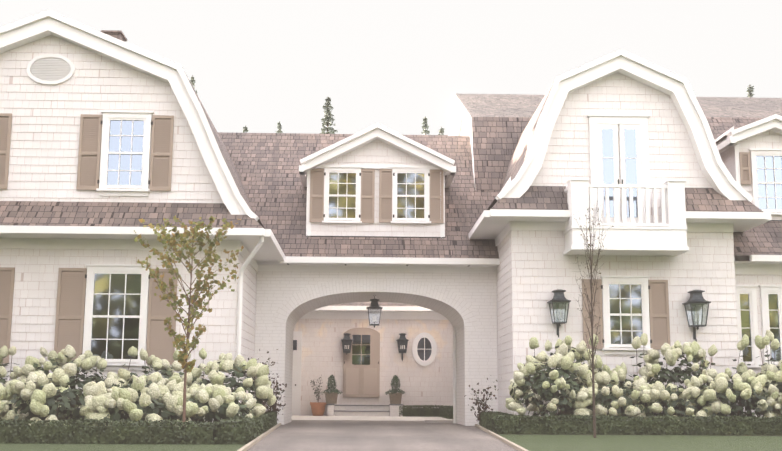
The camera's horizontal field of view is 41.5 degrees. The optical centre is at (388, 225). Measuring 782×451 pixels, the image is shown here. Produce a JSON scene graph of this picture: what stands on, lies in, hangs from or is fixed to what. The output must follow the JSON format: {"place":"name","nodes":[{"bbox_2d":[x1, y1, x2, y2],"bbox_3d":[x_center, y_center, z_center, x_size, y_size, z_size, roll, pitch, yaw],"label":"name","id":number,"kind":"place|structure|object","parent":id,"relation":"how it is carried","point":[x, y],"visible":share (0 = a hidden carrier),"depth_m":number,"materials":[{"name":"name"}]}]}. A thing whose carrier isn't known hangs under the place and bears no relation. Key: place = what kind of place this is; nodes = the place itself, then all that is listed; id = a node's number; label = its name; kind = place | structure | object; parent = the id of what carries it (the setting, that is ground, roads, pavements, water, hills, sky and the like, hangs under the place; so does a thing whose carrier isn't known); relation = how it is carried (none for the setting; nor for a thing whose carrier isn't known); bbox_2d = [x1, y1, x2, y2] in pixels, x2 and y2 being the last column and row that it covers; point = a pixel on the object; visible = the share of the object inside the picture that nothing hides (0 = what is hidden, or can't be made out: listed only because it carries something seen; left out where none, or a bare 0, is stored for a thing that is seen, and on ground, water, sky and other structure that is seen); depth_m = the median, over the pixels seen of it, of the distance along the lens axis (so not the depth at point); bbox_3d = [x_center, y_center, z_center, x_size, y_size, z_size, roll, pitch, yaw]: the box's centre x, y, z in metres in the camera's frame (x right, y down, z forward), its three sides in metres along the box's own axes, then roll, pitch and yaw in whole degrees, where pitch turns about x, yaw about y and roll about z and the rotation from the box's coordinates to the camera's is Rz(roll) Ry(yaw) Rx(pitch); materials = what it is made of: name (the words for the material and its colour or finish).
{"place":"outdoors","nodes":[
{"label":"outdoors","id":0,"kind":"place"},
{"bbox_2d":[0,345,276,426],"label":"hydrangea bush","id":1,"kind":"object","parent":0,"point":[100,397],"depth_m":15.87,"materials":[{"name":"white plant"}]},
{"bbox_2d":[0,345,225,390],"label":"hydrangea canes","id":2,"kind":"object","parent":1,"relation":"attached to","point":[132,352],"depth_m":18.71,"materials":[{"name":"white plant"}]},
{"bbox_2d":[133,215,243,424],"bbox_3d":[-2.800,1.344,14.033,1.564,3.174,1.585,1,-9,-1],"label":"young maple tree","id":3,"kind":"object","parent":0,"point":[182,356],"depth_m":14.12,"materials":[{"name":"plant"}]},
{"bbox_2d":[247,420,517,450],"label":"gravel driveway","id":4,"kind":"structure","parent":0,"point":[317,435],"depth_m":15.92,"materials":[{"name":"grey gravel"}]},
{"bbox_2d":[291,415,452,422],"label":"courtyard paving","id":5,"kind":"structure","parent":4,"relation":"on","point":[388,418],"depth_m":29.91,"materials":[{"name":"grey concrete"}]},
{"bbox_2d":[310,376,325,415],"bbox_3d":[-2.329,5.583,33.960,0.564,1.359,0.569,1,-9,-1],"label":"terracotta pot","id":6,"kind":"object","parent":5,"relation":"on","point":[318,408],"visible":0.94,"depth_m":33.74,"materials":[{"name":"orange ceramic"}]},
{"bbox_2d":[327,405,402,415],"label":"entry steps","id":7,"kind":"structure","parent":5,"relation":"on","point":[394,410],"depth_m":33.45,"materials":[{"name":"white stone"}]},
{"bbox_2d":[320,375,341,403],"bbox_3d":[-1.885,5.385,33.950,0.717,0.953,0.762,-4,-11,27],"label":"basket planter","id":8,"kind":"object","parent":7,"relation":"on","point":[331,395],"visible":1,"depth_m":33.73,"materials":[{"name":"wicker"}]},
{"bbox_2d":[327,404,402,411],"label":"step treads","id":9,"kind":"object","parent":7,"relation":"attached to","point":[361,410],"visible":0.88,"depth_m":33.47,"materials":[{"name":"grey stone"}]},
{"bbox_2d":[384,375,404,403],"bbox_3d":[0.227,5.410,34.019,0.754,0.952,0.742,1,-9,-1],"label":"basket planter","id":10,"kind":"object","parent":7,"relation":"on","point":[395,397],"visible":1,"depth_m":33.79,"materials":[{"name":"wicker"}]},
{"bbox_2d":[399,405,452,418],"bbox_3d":[1.282,5.770,31.947,1.846,0.409,4.076,1,-9,-1],"label":"box hedge","id":11,"kind":"object","parent":5,"relation":"on","point":[442,413],"depth_m":33.45,"materials":[{"name":"green plant"}]},
{"bbox_2d":[253,271,497,425],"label":"archway wall","id":12,"kind":"structure","parent":4,"relation":"on","point":[476,357],"depth_m":23.49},
{"bbox_2d":[366,295,382,327],"bbox_3d":[-0.332,1.995,24.122,0.376,0.793,0.376,1,-9,-1],"label":"hanging lantern","id":13,"kind":"object","parent":12,"relation":"hanging from","point":[374,305],"visible":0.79,"depth_m":24.04,"materials":[{"name":"metal"}]},
{"bbox_2d":[273,279,477,328],"bbox_3d":[-0.298,1.767,23.447,4.648,1.120,0.001,1,-9,-1],"label":"arch voussoir ring","id":14,"kind":"object","parent":12,"relation":"attached to","point":[292,302],"visible":1,"depth_m":23.49,"materials":[{"name":"white paint"}]},
{"bbox_2d":[237,423,528,450],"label":"drive edging","id":15,"kind":"object","parent":4,"relation":"on","point":[246,447],"visible":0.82,"depth_m":14.53,"materials":[{"name":"beige stone"}]},
{"bbox_2d":[0,420,781,450],"bbox_3d":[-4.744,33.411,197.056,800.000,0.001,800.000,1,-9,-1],"label":"lawn ground","id":16,"kind":"structure","parent":0,"point":[544,442],"depth_m":13.82,"materials":[{"name":"green plant"}]},
{"bbox_2d":[190,75,196,93],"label":"conifer","id":17,"kind":"object","parent":16,"relation":"on","point":[192,80],"depth_m":108.28,"materials":[{"name":"green plant"}]},
{"bbox_2d":[276,121,282,132],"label":"conifer","id":18,"kind":"object","parent":16,"relation":"on","point":[279,127],"visible":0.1,"depth_m":97.45,"materials":[{"name":"green plant"}]},
{"bbox_2d":[320,97,337,133],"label":"conifer","id":19,"kind":"object","parent":16,"relation":"on","point":[327,109],"depth_m":87.38,"materials":[{"name":"green plant"}]},
{"bbox_2d":[0,35,781,422],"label":"house shingle walls","id":20,"kind":"structure","parent":16,"relation":"on","point":[536,269],"depth_m":21.06,"materials":[{"name":"white wood"}]},
{"bbox_2d":[294,319,452,415],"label":"wall","id":21,"kind":"structure","parent":20,"relation":"attached to","point":[322,356],"depth_m":34.65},
{"bbox_2d":[341,333,352,354],"bbox_3d":[-1.399,4.068,34.505,0.402,0.931,0.402,1,-9,-1],"label":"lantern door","id":22,"kind":"structure","parent":21,"relation":"attached to","point":[346,340],"depth_m":34.37,"materials":[{"name":"metal"}]},
{"bbox_2d":[343,328,379,397],"bbox_3d":[-0.911,4.589,34.561,1.229,2.328,0.151,1,-9,-1],"label":"arched door","id":23,"kind":"structure","parent":21,"relation":"attached to","point":[361,381],"depth_m":34.45,"materials":[{"name":"beige paint"}]},
{"bbox_2d":[396,333,408,360],"bbox_3d":[0.464,4.076,34.554,0.402,0.932,0.402,1,-9,-1],"label":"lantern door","id":24,"kind":"structure","parent":21,"relation":"attached to","point":[402,341],"depth_m":34.42,"materials":[{"name":"metal"}]},
{"bbox_2d":[0,113,751,364],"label":"louvred shutters","id":25,"kind":"object","parent":20,"relation":"attached to","point":[70,309],"visible":0.79,"depth_m":20.17,"materials":[{"name":"beige paint"}]},
{"bbox_2d":[0,10,781,414],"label":"white trim and windows","id":26,"kind":"structure","parent":20,"relation":"attached to","point":[640,234],"depth_m":21.30,"materials":[{"name":"white paint"}]},
{"bbox_2d":[236,237,455,422],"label":"downpipes","id":27,"kind":"object","parent":26,"relation":"attached to","point":[241,274],"visible":0.67,"depth_m":19.72,"materials":[{"name":"white metal"}]},
{"bbox_2d":[91,120,781,364],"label":"window panes","id":28,"kind":"object","parent":26,"relation":"on","point":[116,307],"visible":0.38,"depth_m":21.21,"materials":[{"name":"clear glass"}]},
{"bbox_2d":[0,30,781,305],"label":"cedar roofs","id":29,"kind":"structure","parent":20,"relation":"on","point":[263,168],"depth_m":23.81,"materials":[{"name":"brown wood"}]},
{"bbox_2d":[81,121,781,385],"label":"iron hardware","id":30,"kind":"object","parent":20,"relation":"on","point":[149,277],"visible":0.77,"depth_m":23.79,"materials":[{"name":"black metal"}]},
{"bbox_2d":[547,289,570,336],"bbox_3d":[3.460,1.780,20.913,0.417,0.966,0.417,1,-9,-1],"label":"wall lantern","id":31,"kind":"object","parent":20,"relation":"attached to","point":[558,299],"depth_m":20.88,"materials":[{"name":"metal"}]},
{"bbox_2d":[455,94,781,117],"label":"cedar roof slopes","id":32,"kind":"structure","parent":20,"relation":"on","point":[501,105],"depth_m":29.47,"materials":[{"name":"brown wood"}]},
{"bbox_2d":[682,290,710,341],"bbox_3d":[6.270,1.832,20.961,0.454,1.053,0.454,1,-9,-1],"label":"wall lantern","id":33,"kind":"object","parent":20,"relation":"on","point":[696,298],"depth_m":20.93,"materials":[{"name":"metal"}]},
{"bbox_2d":[421,116,429,134],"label":"conifer","id":34,"kind":"object","parent":16,"relation":"on","point":[425,124],"depth_m":92.70,"materials":[{"name":"green plant"}]},
{"bbox_2d":[438,127,443,134],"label":"conifer","id":35,"kind":"object","parent":16,"relation":"on","point":[441,130],"depth_m":113.25,"materials":[{"name":"green plant"}]},
{"bbox_2d":[214,426,781,443],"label":"planting bed mulch","id":36,"kind":"object","parent":16,"relation":"on","point":[614,434],"visible":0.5,"depth_m":17.96,"materials":[{"name":"brown soil"}]},
{"bbox_2d":[0,411,276,444],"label":"box hedge","id":37,"kind":"object","parent":36,"relation":"on","point":[256,427],"depth_m":13.50,"materials":[{"name":"green plant"}]},
{"bbox_2d":[245,349,277,412],"bbox_3d":[-2.684,3.344,21.254,0.832,1.605,1.145,1,-9,-1],"label":"shrub","id":38,"kind":"object","parent":36,"relation":"on","point":[263,403],"depth_m":21.15,"materials":[{"name":"green plant"}]},
{"bbox_2d":[263,373,286,419],"bbox_3d":[-2.509,3.702,21.919,0.643,1.123,1.094,1,-9,-1],"label":"shrub","id":39,"kind":"object","parent":36,"relation":"on","point":[276,403],"depth_m":21.95,"materials":[{"name":"green plant"}]},
{"bbox_2d":[464,375,501,422],"bbox_3d":[2.040,3.750,21.961,0.591,1.122,0.840,7,-12,-35],"label":"shrub","id":40,"kind":"object","parent":36,"relation":"on","point":[483,405],"depth_m":21.94,"materials":[{"name":"green plant"}]},
{"bbox_2d":[479,411,781,434],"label":"box hedge","id":41,"kind":"object","parent":36,"relation":"on","point":[488,419],"depth_m":18.03,"materials":[{"name":"green plant"}]},
{"bbox_2d":[505,339,781,420],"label":"hydrangea bush","id":42,"kind":"object","parent":36,"relation":"on","point":[564,359],"depth_m":19.01,"materials":[{"name":"white plant"}]},
{"bbox_2d":[529,330,779,415],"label":"hydrangea canes","id":43,"kind":"object","parent":42,"relation":"attached to","point":[742,344],"depth_m":20.21,"materials":[{"name":"plant"}]},
{"bbox_2d":[535,414,779,420],"bbox_3d":[10.188,3.641,18.905,15.764,0.406,0.563,1,-9,-1],"label":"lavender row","id":44,"kind":"object","parent":36,"relation":"on","point":[749,415],"visible":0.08,"depth_m":18.71,"materials":[{"name":"green plant"}]},
{"bbox_2d":[573,205,613,437],"bbox_3d":[3.333,1.448,16.681,0.658,3.912,0.745,1,-9,-1],"label":"tree","id":45,"kind":"object","parent":16,"relation":"on","point":[593,352],"depth_m":16.78,"materials":[{"name":"brown plant"}]},
{"bbox_2d":[747,85,754,97],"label":"conifer","id":46,"kind":"object","parent":16,"relation":"on","point":[750,89],"depth_m":91.93,"materials":[{"name":"green plant"}]},
{"bbox_2d":[0,0,781,134],"label":"sky","id":47,"kind":"structure","parent":0,"point":[256,65],"materials":[{"name":"white"}]}
]}

